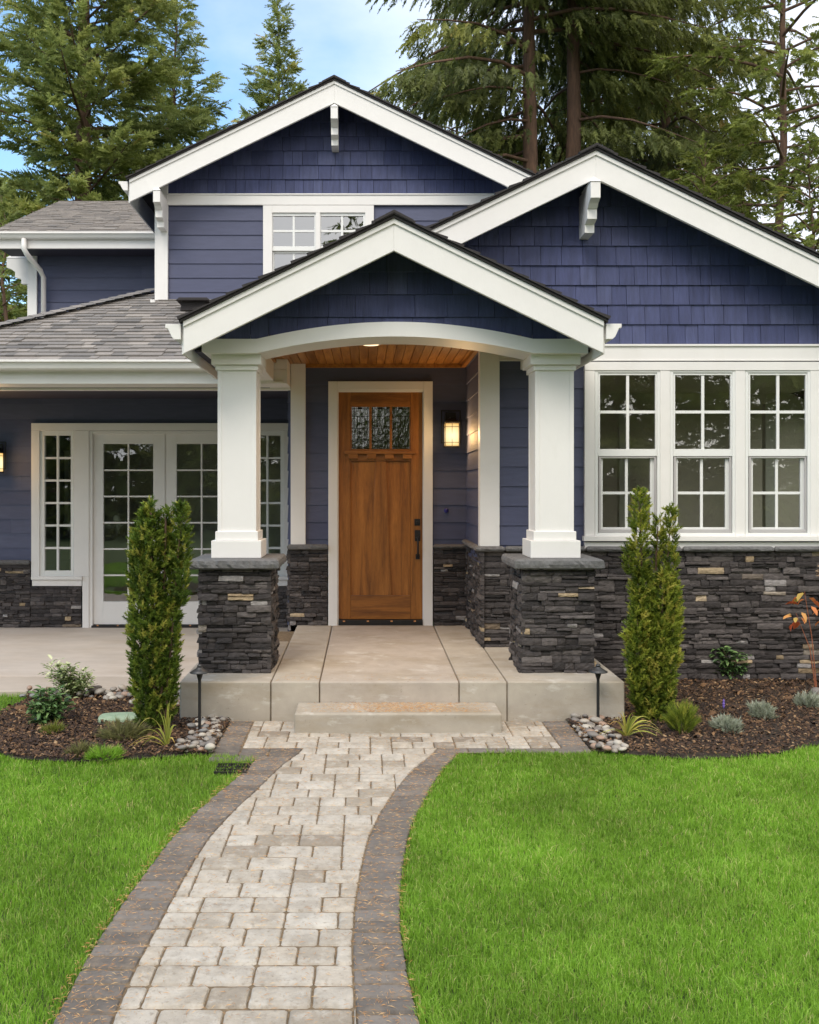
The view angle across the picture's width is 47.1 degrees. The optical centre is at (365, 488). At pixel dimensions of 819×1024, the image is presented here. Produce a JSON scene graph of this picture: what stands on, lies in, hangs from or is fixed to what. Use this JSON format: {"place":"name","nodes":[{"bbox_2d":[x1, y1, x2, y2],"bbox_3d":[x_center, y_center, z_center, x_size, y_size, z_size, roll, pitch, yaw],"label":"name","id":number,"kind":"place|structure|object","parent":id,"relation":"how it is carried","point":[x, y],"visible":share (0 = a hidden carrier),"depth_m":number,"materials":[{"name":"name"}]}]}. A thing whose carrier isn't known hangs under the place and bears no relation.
{"place":"outdoors","nodes":[
{"label":"outdoors","id":0,"kind":"place"},
{"bbox_2d":[0,691,26,709],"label":"lawn","id":1,"kind":"structure","parent":0,"point":[13,701],"depth_m":8.02,"materials":[{"name":"green plant"}]},
{"bbox_2d":[0,752,257,1023],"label":"lawn","id":2,"kind":"structure","parent":0,"point":[184,766],"depth_m":4.76,"materials":[{"name":"green plant"}]},
{"bbox_2d":[214,763,250,775],"bbox_3d":[-0.856,1.806,6.037,0.216,0.023,0.192,0,0,0],"label":"drain grate","id":3,"kind":"object","parent":2,"relation":"on","point":[228,770],"visible":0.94,"depth_m":6.02,"materials":[{"name":"black metal"}]},
{"bbox_2d":[0,627,287,697],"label":"patio","id":4,"kind":"structure","parent":0,"point":[24,657],"depth_m":10.06,"materials":[{"name":"concrete"}]},
{"bbox_2d":[68,721,588,1023],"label":"walkway","id":5,"kind":"structure","parent":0,"point":[171,973],"depth_m":4.20,"materials":[{"name":"grey stone"}]},
{"bbox_2d":[45,672,584,1023],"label":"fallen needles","id":6,"kind":"object","parent":5,"relation":"on","point":[426,708],"visible":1,"depth_m":4.54,"materials":[{"name":"grey stone"}]},
{"bbox_2d":[53,721,591,1023],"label":"walkway border","id":7,"kind":"object","parent":5,"relation":"on","point":[370,966],"visible":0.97,"depth_m":4.16,"materials":[{"name":"grey stone"}]},
{"bbox_2d":[294,703,501,733],"bbox_3d":[0.240,1.744,7.096,1.528,0.172,0.372,0,0,0],"label":"concrete step","id":8,"kind":"object","parent":5,"relation":"on","point":[349,721],"visible":0.88,"depth_m":6.91,"materials":[{"name":"beige concrete"}]},
{"bbox_2d":[0,622,818,1023],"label":"ground","id":9,"kind":"structure","parent":0,"point":[42,1002],"depth_m":4.11,"materials":[{"name":"green plant"}]},
{"bbox_2d":[0,176,26,325],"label":"fir tree","id":10,"kind":"object","parent":9,"relation":"on","point":[4,204],"visible":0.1,"depth_m":20.98,"materials":[{"name":"green plant"}]},
{"bbox_2d":[0,0,221,323],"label":"fir tree","id":11,"kind":"object","parent":9,"relation":"on","point":[44,60],"visible":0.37,"depth_m":24.79,"materials":[{"name":"green plant"}]},
{"bbox_2d":[0,690,229,760],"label":"mulch","id":12,"kind":"object","parent":9,"relation":"on","point":[21,708],"visible":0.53,"depth_m":6.85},
{"bbox_2d":[22,684,75,724],"bbox_3d":[-2.429,1.669,7.187,0.402,0.326,0.272,0,0,-20],"label":"leafy shrub","id":13,"kind":"object","parent":12,"relation":"on","point":[45,711],"visible":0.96,"depth_m":7.15,"materials":[{"name":"green plant"}]},
{"bbox_2d":[39,717,68,734],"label":"weed","id":14,"kind":"object","parent":12,"relation":"on","point":[54,727],"visible":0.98,"depth_m":6.84,"materials":[{"name":"green plant"}]},
{"bbox_2d":[39,654,96,698],"bbox_3d":[-2.525,1.610,7.994,0.467,0.387,0.302,0,0,0],"label":"variegated shrub","id":15,"kind":"object","parent":12,"relation":"on","point":[74,685],"visible":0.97,"depth_m":7.96,"materials":[{"name":"green plant"}]},
{"bbox_2d":[62,738,95,757],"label":"weed","id":16,"kind":"object","parent":12,"relation":"on","point":[84,745],"visible":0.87,"depth_m":6.31,"materials":[{"name":"green plant"}]},
{"bbox_2d":[88,686,98,691],"bbox_3d":[-2.349,1.727,8.093,0.095,0.047,0.087,1,10,-1],"label":"river pebble","id":17,"kind":"object","parent":12,"relation":"on","point":[93,689],"visible":0.76,"depth_m":8.06,"materials":[{"name":"grey stone"}]},
{"bbox_2d":[94,688,105,693],"bbox_3d":[-2.262,1.726,7.996,0.096,0.047,0.088,-10,8,-31],"label":"river pebble","id":18,"kind":"object","parent":12,"relation":"on","point":[100,690],"visible":1,"depth_m":7.97,"materials":[{"name":"grey stone"}]},
{"bbox_2d":[82,741,124,760],"bbox_3d":[-1.729,1.741,6.246,0.303,0.114,0.283,0,0,0],"label":"weed","id":19,"kind":"object","parent":12,"relation":"on","point":[115,751],"visible":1,"depth_m":6.21,"materials":[{"name":"green plant"}]},
{"bbox_2d":[97,712,136,724],"bbox_3d":[-1.912,1.777,7.266,0.310,0.066,0.230,0,0,-9],"label":"ground lid","id":20,"kind":"object","parent":12,"relation":"on","point":[122,716],"visible":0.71,"depth_m":7.21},
{"bbox_2d":[118,684,126,689],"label":"river pebble","id":21,"kind":"object","parent":12,"relation":"on","point":[121,686],"visible":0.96,"depth_m":8.14,"materials":[{"name":"grey stone"}]},
{"bbox_2d":[92,714,153,742],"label":"wispy grass","id":22,"kind":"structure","parent":12,"relation":"on","point":[127,728],"depth_m":6.74,"materials":[{"name":"green plant"}]},
{"bbox_2d":[128,703,174,748],"bbox_3d":[-1.484,1.615,6.473,0.368,0.374,0.134,0,0,0],"label":"strappy plant","id":23,"kind":"object","parent":12,"relation":"on","point":[167,734],"visible":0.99,"depth_m":6.46,"materials":[{"name":"green plant"}]},
{"bbox_2d":[120,495,195,732],"bbox_3d":[-1.532,0.915,6.937,0.553,1.772,0.349,0,0,-11],"label":"columnar yew","id":24,"kind":"object","parent":12,"relation":"on","point":[151,557],"visible":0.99,"depth_m":6.88,"materials":[{"name":"green plant"}]},
{"bbox_2d":[176,738,185,743],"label":"river pebble","id":25,"kind":"object","parent":12,"relation":"on","point":[181,740],"visible":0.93,"depth_m":6.52,"materials":[{"name":"grey stone"}]},
{"bbox_2d":[177,745,187,749],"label":"river pebble","id":26,"kind":"object","parent":12,"relation":"on","point":[182,747],"visible":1,"depth_m":6.37,"materials":[{"name":"grey stone"}]},
{"bbox_2d":[187,723,195,727],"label":"river pebble","id":27,"kind":"object","parent":12,"relation":"on","point":[191,725],"visible":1,"depth_m":6.94,"materials":[{"name":"grey stone"}]},
{"bbox_2d":[187,735,196,740],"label":"river pebble","id":28,"kind":"object","parent":12,"relation":"on","point":[191,737],"visible":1,"depth_m":6.59,"materials":[{"name":"grey stone"}]},
{"bbox_2d":[188,744,196,748],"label":"river pebble","id":29,"kind":"object","parent":12,"relation":"on","point":[190,746],"visible":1,"depth_m":6.39,"materials":[{"name":"grey stone"}]},
{"bbox_2d":[190,664,208,728],"bbox_3d":[-1.226,1.563,6.935,0.146,0.534,0.146,0,0,0],"label":"path light","id":30,"kind":"object","parent":12,"relation":"on","point":[199,671],"visible":0.99,"depth_m":6.92,"materials":[{"name":"black metal"}]},
{"bbox_2d":[204,740,214,744],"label":"river pebble","id":31,"kind":"object","parent":12,"relation":"on","point":[210,741],"visible":0.63,"depth_m":6.46,"materials":[{"name":"grey stone"}]},
{"bbox_2d":[205,743,214,749],"bbox_3d":[-1.058,1.754,6.380,0.086,0.051,0.059,-13,-13,30],"label":"river pebble","id":32,"kind":"object","parent":12,"relation":"on","point":[209,746],"visible":1,"depth_m":6.36,"materials":[{"name":"white stone"}]},
{"bbox_2d":[213,732,221,737],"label":"river pebble","id":33,"kind":"object","parent":12,"relation":"on","point":[217,734],"visible":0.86,"depth_m":6.77,"materials":[{"name":"grey stone"}]},
{"bbox_2d":[101,0,234,198],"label":"fir tree","id":34,"kind":"object","parent":9,"relation":"on","point":[193,41],"visible":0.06,"depth_m":31.62,"materials":[{"name":"green plant"}]},
{"bbox_2d":[230,0,308,124],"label":"spire tree","id":35,"kind":"object","parent":9,"relation":"on","point":[262,98],"visible":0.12,"depth_m":37.55,"materials":[{"name":"green plant"}]},
{"bbox_2d":[271,631,506,702],"bbox_3d":[0.290,1.677,8.627,3.380,0.325,2.645,0,0,0],"label":"porch footing","id":36,"kind":"object","parent":9,"relation":"on","point":[285,635],"visible":0.14,"depth_m":9.54,"materials":[{"name":"grey concrete"}]},
{"bbox_2d":[180,625,623,724],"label":"porch floor","id":37,"kind":"structure","parent":36,"relation":"on","point":[400,661],"depth_m":7.33,"materials":[{"name":"concrete"}]},
{"bbox_2d":[0,75,818,679],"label":"house","id":38,"kind":"structure","parent":9,"relation":"on","point":[588,341],"depth_m":9.52,"materials":[{"name":"blue wood"}]},
{"bbox_2d":[0,442,5,472],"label":"wall lantern","id":39,"kind":"object","parent":38,"relation":"attached to","point":[2,468],"depth_m":12.00,"materials":[{"name":"black metal"}]},
{"bbox_2d":[93,434,164,623],"bbox_3d":[-3.037,0.523,12.062,0.925,2.441,0.045,0,0,0],"label":"french door","id":40,"kind":"structure","parent":38,"relation":"in","point":[104,612],"depth_m":12.04,"materials":[{"name":"white paint"}]},
{"bbox_2d":[166,434,217,623],"bbox_3d":[-2.099,0.523,12.062,0.919,2.441,0.045,0,0,0],"label":"french door","id":41,"kind":"structure","parent":38,"relation":"in","point":[172,440],"depth_m":12.04,"materials":[{"name":"white paint"}]},
{"bbox_2d":[272,213,315,270],"bbox_3d":[-0.919,-2.892,12.050,0.560,1.281,0.060,0,0,0],"label":"upper window","id":42,"kind":"structure","parent":38,"relation":"in","point":[293,249],"depth_m":12.02,"materials":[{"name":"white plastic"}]},
{"bbox_2d":[320,213,364,247],"bbox_3d":[-0.294,-2.892,12.050,0.578,1.281,0.060,0,0,0],"label":"upper window","id":43,"kind":"structure","parent":38,"relation":"in","point":[341,215],"depth_m":12.02,"materials":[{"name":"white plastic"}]},
{"bbox_2d":[339,392,422,618],"bbox_3d":[0.161,0.183,10.037,0.899,2.434,0.116,0,0,0],"label":"front door","id":44,"kind":"structure","parent":38,"relation":"in","point":[381,490],"depth_m":10.05,"materials":[{"name":"brown wood"}]},
{"bbox_2d":[441,410,460,446],"bbox_3d":[0.909,-0.636,9.938,0.210,0.397,0.188,0,0,0],"label":"wall lantern","id":45,"kind":"object","parent":38,"relation":"attached to","point":[451,431],"depth_m":9.86,"materials":[{"name":"black metal"}]},
{"bbox_2d":[595,371,659,535],"bbox_3d":[2.445,-0.329,8.800,0.607,1.542,0.090,0,0,0],"label":"window","id":46,"kind":"structure","parent":38,"relation":"in","point":[653,455],"depth_m":8.77,"materials":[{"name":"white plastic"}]},
{"bbox_2d":[670,371,734,535],"bbox_3d":[3.149,-0.329,8.800,0.614,1.542,0.090,0,0,0],"label":"window","id":47,"kind":"structure","parent":38,"relation":"in","point":[728,455],"depth_m":8.77,"materials":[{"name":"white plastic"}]},
{"bbox_2d":[745,371,809,535],"bbox_3d":[3.853,-0.329,8.800,0.621,1.542,0.090,0,0,0],"label":"window","id":48,"kind":"structure","parent":38,"relation":"in","point":[803,455],"depth_m":8.77,"materials":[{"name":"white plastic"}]},
{"bbox_2d":[427,0,505,139],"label":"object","id":49,"kind":"object","parent":9,"relation":"on","point":[455,132],"visible":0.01,"depth_m":37.92,"materials":[{"name":"green plant"}]},
{"bbox_2d":[365,0,731,172],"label":"cedar tree","id":50,"kind":"object","parent":9,"relation":"on","point":[452,85],"visible":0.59,"depth_m":27.43,"materials":[{"name":"green plant"}]},
{"bbox_2d":[456,0,741,170],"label":"cedar tree","id":51,"kind":"object","parent":9,"relation":"on","point":[575,92],"visible":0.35,"depth_m":28.40,"materials":[{"name":"green plant"}]},
{"bbox_2d":[521,0,702,167],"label":"cedar tree","id":52,"kind":"object","parent":9,"relation":"on","point":[559,150],"visible":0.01,"depth_m":39.69,"materials":[{"name":"green plant"}]},
{"bbox_2d":[537,0,802,218],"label":"cedar tree","id":53,"kind":"object","parent":9,"relation":"on","point":[693,131],"visible":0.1,"depth_m":31.41,"materials":[{"name":"green plant"}]},
{"bbox_2d":[567,678,818,758],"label":"mulch","id":54,"kind":"object","parent":9,"relation":"on","point":[722,693],"visible":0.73,"depth_m":7.17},
{"bbox_2d":[571,713,580,717],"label":"river pebble","id":55,"kind":"object","parent":54,"relation":"on","point":[576,715],"visible":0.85,"depth_m":7.24,"materials":[{"name":"grey stone"}]},
{"bbox_2d":[579,718,588,723],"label":"river pebble","id":56,"kind":"object","parent":54,"relation":"on","point":[584,721],"visible":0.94,"depth_m":7.07,"materials":[{"name":"grey stone"}]},
{"bbox_2d":[587,731,598,736],"bbox_3d":[1.623,1.751,6.690,0.088,0.041,0.080,0,0,20],"label":"river pebble","id":57,"kind":"object","parent":54,"relation":"on","point":[592,733],"visible":1,"depth_m":6.67,"materials":[{"name":"grey stone"}]},
{"bbox_2d":[590,743,599,749],"bbox_3d":[1.592,1.784,6.500,0.074,0.043,0.051,5,4,32],"label":"river pebble","id":58,"kind":"object","parent":54,"relation":"on","point":[592,745],"visible":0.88,"depth_m":6.49,"materials":[{"name":"stone"}]},
{"bbox_2d":[590,716,602,722],"bbox_3d":[1.746,1.752,7.111,0.094,0.045,0.064,9,18,8],"label":"river pebble","id":59,"kind":"object","parent":54,"relation":"on","point":[594,719],"visible":1,"depth_m":7.09,"materials":[{"name":"grey stone"}]},
{"bbox_2d":[588,664,607,717],"bbox_3d":[1.768,1.581,7.135,0.146,0.499,0.146,0,0,0],"label":"path light","id":60,"kind":"object","parent":54,"relation":"on","point":[597,670],"visible":0.97,"depth_m":7.12,"materials":[{"name":"black metal"}]},
{"bbox_2d":[593,726,602,733],"bbox_3d":[1.715,1.782,6.921,0.088,0.052,0.081,-2,3,11],"label":"river pebble","id":61,"kind":"object","parent":54,"relation":"on","point":[599,728],"visible":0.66,"depth_m":6.90,"materials":[{"name":"grey stone"}]},
{"bbox_2d":[596,735,604,739],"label":"river pebble","id":62,"kind":"object","parent":54,"relation":"on","point":[599,737],"visible":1,"depth_m":6.62,"materials":[{"name":"stone"}]},
{"bbox_2d":[603,745,611,750],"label":"river pebble","id":63,"kind":"object","parent":54,"relation":"on","point":[607,748],"visible":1,"depth_m":6.36,"materials":[{"name":"beige stone"}]},
{"bbox_2d":[611,744,621,748],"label":"river pebble","id":64,"kind":"object","parent":54,"relation":"on","point":[616,746],"visible":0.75,"depth_m":6.43,"materials":[{"name":"grey stone"}]},
{"bbox_2d":[611,733,621,739],"bbox_3d":[1.797,1.781,6.737,0.089,0.048,0.077,-2,-10,-27],"label":"river pebble","id":65,"kind":"object","parent":54,"relation":"on","point":[617,735],"visible":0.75,"depth_m":6.71,"materials":[{"name":"grey stone"}]},
{"bbox_2d":[613,739,621,744],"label":"river pebble","id":66,"kind":"object","parent":54,"relation":"on","point":[616,741],"visible":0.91,"depth_m":6.48,"materials":[{"name":"white stone"}]},
{"bbox_2d":[600,712,660,736],"bbox_3d":[1.906,1.702,6.742,0.481,0.199,0.121,0,0,0],"label":"strappy plant","id":67,"kind":"object","parent":54,"relation":"on","point":[627,729],"visible":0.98,"depth_m":6.74,"materials":[{"name":"green plant"}]},
{"bbox_2d":[619,485,685,723],"bbox_3d":[2.226,0.898,7.291,0.548,1.865,0.419,0,0,0],"label":"columnar yew","id":68,"kind":"object","parent":54,"relation":"on","point":[652,630],"visible":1,"depth_m":7.24,"materials":[{"name":"green plant"}]},
{"bbox_2d":[663,698,703,733],"bbox_3d":[2.320,1.658,6.879,0.316,0.285,0.310,0,0,0],"label":"twiggy shrub","id":69,"kind":"object","parent":54,"relation":"on","point":[683,713],"visible":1,"depth_m":6.86,"materials":[{"name":"green plant"}]},
{"bbox_2d":[707,699,744,734],"bbox_3d":[2.661,1.679,6.925,0.278,0.247,0.280,0,0,26],"label":"lavender","id":70,"kind":"object","parent":54,"relation":"on","point":[728,722],"visible":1,"depth_m":6.90,"materials":[{"name":"plant"}]},
{"bbox_2d":[709,646,751,680],"bbox_3d":[3.416,1.635,8.765,0.449,0.345,0.269,0,0,0],"label":"leafy shrub","id":71,"kind":"object","parent":54,"relation":"on","point":[728,663],"visible":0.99,"depth_m":8.73,"materials":[{"name":"green plant"}]},
{"bbox_2d":[746,699,778,719],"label":"lavender","id":72,"kind":"object","parent":54,"relation":"on","point":[759,710],"visible":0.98,"depth_m":7.28,"materials":[{"name":"plant"}]},
{"bbox_2d":[783,592,818,686],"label":"autumn shrub","id":73,"kind":"object","parent":54,"relation":"on","point":[795,624],"visible":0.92,"depth_m":8.36,"materials":[{"name":"orange plant"}]},
{"bbox_2d":[792,688,818,707],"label":"lavender","id":74,"kind":"object","parent":54,"relation":"on","point":[805,698],"visible":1,"depth_m":7.67,"materials":[{"name":"plant"}]},
{"bbox_2d":[811,687,818,693],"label":"fieldstone","id":75,"kind":"object","parent":54,"relation":"on","point":[816,689],"visible":0.59,"depth_m":8.07,"materials":[{"name":"grey stone"}]},
{"bbox_2d":[661,130,791,237],"bbox_3d":[8.800,-3.557,23.973,7.382,11.336,7.989,0,0,0],"label":"hemlock tree","id":76,"kind":"object","parent":9,"relation":"on","point":[704,173],"visible":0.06,"depth_m":23.79,"materials":[{"name":"green plant"}]},
{"bbox_2d":[639,0,818,250],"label":"thin tree","id":77,"kind":"object","parent":9,"relation":"on","point":[738,128],"visible":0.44,"depth_m":25.84,"materials":[{"name":"green plant"}]},
{"bbox_2d":[716,103,792,230],"bbox_3d":[13.810,-5.761,33.046,8.460,15.733,7.664,0,0,0],"label":"hemlock tree","id":78,"kind":"object","parent":9,"relation":"on","point":[766,210],"visible":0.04,"depth_m":32.93,"materials":[{"name":"green plant"}]},
{"bbox_2d":[750,127,818,251],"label":"hemlock tree","id":79,"kind":"object","parent":9,"relation":"on","point":[810,206],"visible":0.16,"depth_m":21.90,"materials":[{"name":"green plant"}]},
{"bbox_2d":[0,0,818,304],"label":"sky","id":80,"kind":"structure","parent":0,"point":[352,43],"materials":[{"name":"blue"}]}
]}

